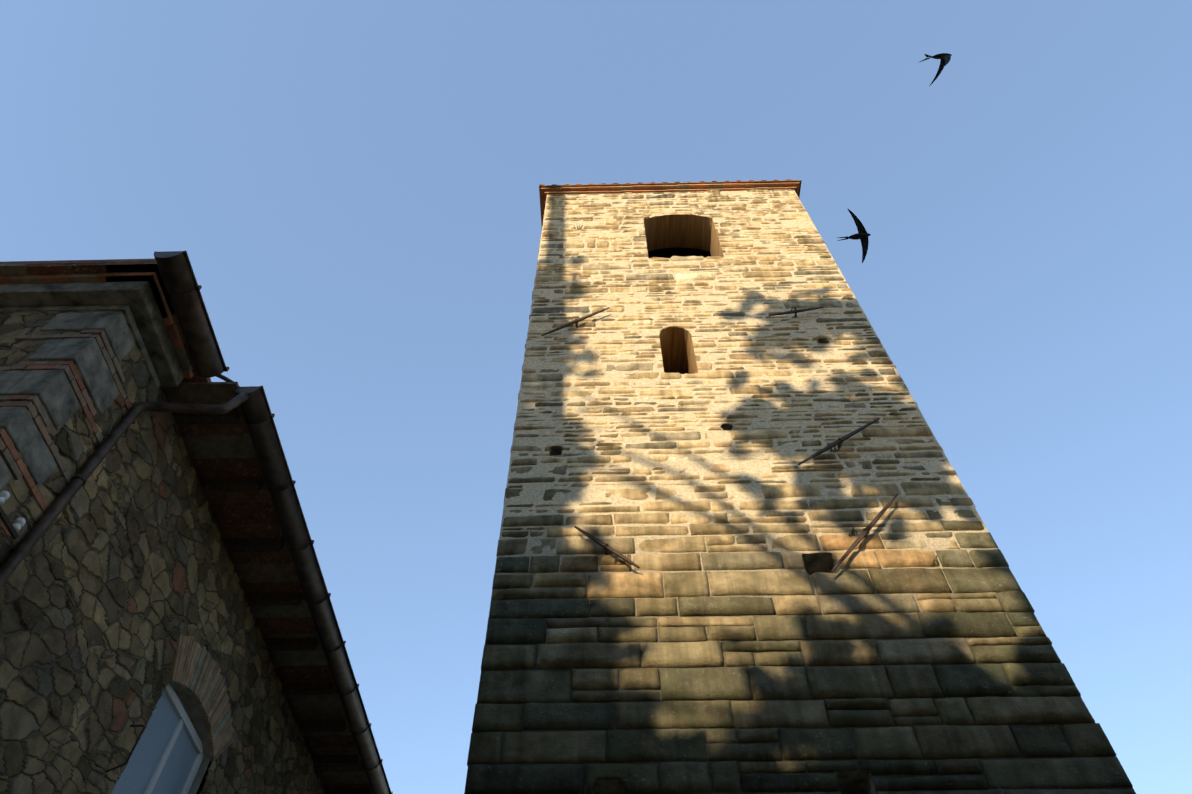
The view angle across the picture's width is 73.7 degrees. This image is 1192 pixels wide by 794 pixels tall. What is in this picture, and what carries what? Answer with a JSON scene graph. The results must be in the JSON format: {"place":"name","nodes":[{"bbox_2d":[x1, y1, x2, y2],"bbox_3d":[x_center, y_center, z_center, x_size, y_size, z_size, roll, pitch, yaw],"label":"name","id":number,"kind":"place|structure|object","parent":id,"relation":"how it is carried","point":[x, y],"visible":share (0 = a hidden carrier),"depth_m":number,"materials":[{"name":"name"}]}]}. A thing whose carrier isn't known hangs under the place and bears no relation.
{"place":"outdoors","nodes":[
{"label":"outdoors","id":0,"kind":"place"},
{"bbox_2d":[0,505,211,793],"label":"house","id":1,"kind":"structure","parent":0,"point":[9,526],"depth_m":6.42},
{"bbox_2d":[0,310,324,793],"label":"house walls","id":2,"kind":"structure","parent":0,"point":[122,577],"depth_m":6.61,"materials":[{"name":"stone"}]},
{"bbox_2d":[0,491,25,531],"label":"house insulators","id":3,"kind":"object","parent":2,"relation":"attached to","point":[18,523],"visible":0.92,"depth_m":5.29,"materials":[{"name":"white ceramic"}]},
{"bbox_2d":[0,311,134,490],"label":"house quoins","id":4,"kind":"object","parent":2,"relation":"attached to","point":[52,390],"visible":0.83,"depth_m":6.04,"materials":[{"name":"grey stone"}]},
{"bbox_2d":[0,281,184,387],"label":"cornice","id":5,"kind":"structure","parent":2,"relation":"attached to","point":[135,302],"depth_m":6.83,"materials":[{"name":"grey stone"}]},
{"bbox_2d":[144,683,202,793],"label":"window frame","id":6,"kind":"object","parent":2,"relation":"in","point":[185,721],"visible":0.33,"depth_m":7.69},
{"bbox_2d":[111,691,197,793],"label":"window glass","id":7,"kind":"object","parent":6,"relation":"in","point":[143,762],"visible":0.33,"depth_m":7.40,"materials":[{"name":"glass"}]},
{"bbox_2d":[169,682,209,793],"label":"window reveal","id":8,"kind":"object","parent":2,"relation":"attached to","point":[189,705],"visible":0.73,"depth_m":7.97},
{"bbox_2d":[161,393,369,793],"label":"rafters","id":9,"kind":"object","parent":2,"relation":"attached to","point":[230,484],"visible":0.58,"depth_m":9.00,"materials":[{"name":"brown wood"}]},
{"bbox_2d":[0,250,392,793],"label":"house gutters","id":10,"kind":"object","parent":9,"relation":"attached to","point":[183,288],"visible":1,"depth_m":7.59,"materials":[{"name":"metal"}]},
{"bbox_2d":[0,259,372,793],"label":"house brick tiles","id":11,"kind":"object","parent":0,"point":[219,450],"visible":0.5,"depth_m":7.97,"materials":[{"name":"brown brick"}]},
{"bbox_2d":[0,0,1191,793],"label":"sky","id":12,"kind":"structure","parent":0,"point":[349,189],"materials":[{"name":"blue"}]},
{"bbox_2d":[648,248,710,257],"bbox_3d":[1.869,3.348,12.698,5.960,20.380,5.950,-1,-55,1],"label":"tower shell","id":13,"kind":"object","parent":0,"point":[671,252],"depth_m":20.22},
{"bbox_2d":[541,307,897,572],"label":"iron tie bars","id":14,"kind":"object","parent":13,"relation":"attached to","point":[856,542],"visible":0.98,"depth_m":9.99,"materials":[{"name":"metal"}]},
{"bbox_2d":[573,223,943,564],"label":"wall weeds","id":15,"kind":"object","parent":13,"relation":"attached to","point":[851,532],"depth_m":9.68,"materials":[{"name":"green plant"}]},
{"bbox_2d":[464,190,1135,793],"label":"mortar","id":16,"kind":"object","parent":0,"point":[752,470],"visible":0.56,"depth_m":11.70,"materials":[{"name":"beige concrete"}]},
{"bbox_2d":[466,189,1134,793],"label":"tower stones","id":17,"kind":"object","parent":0,"point":[854,689],"visible":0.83,"depth_m":8.74,"materials":[{"name":"beige stone"}]},
{"bbox_2d":[539,179,801,225],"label":"tower roof","id":18,"kind":"structure","parent":17,"relation":"on","point":[640,187],"depth_m":19.32,"materials":[{"name":"brown wood"}]},
{"bbox_2d":[549,214,875,793],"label":"tower linings","id":19,"kind":"object","parent":17,"relation":"in","point":[681,231],"visible":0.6,"depth_m":14.21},
{"bbox_2d":[837,209,870,262],"bbox_3d":[1.858,-1.157,5.749,0.257,0.455,0.040,-8,-19,1],"label":"bird","id":20,"kind":"object","parent":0,"point":[862,234],"visible":1,"depth_m":5.74,"materials":[{"name":"black"}]},
{"bbox_2d":[918,53,951,84],"bbox_3d":[2.700,-2.612,6.263,0.257,0.200,0.253,-8,-13,-5],"label":"bird","id":21,"kind":"object","parent":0,"point":[945,58],"visible":1,"depth_m":6.28,"materials":[{"name":"black"}]}
]}

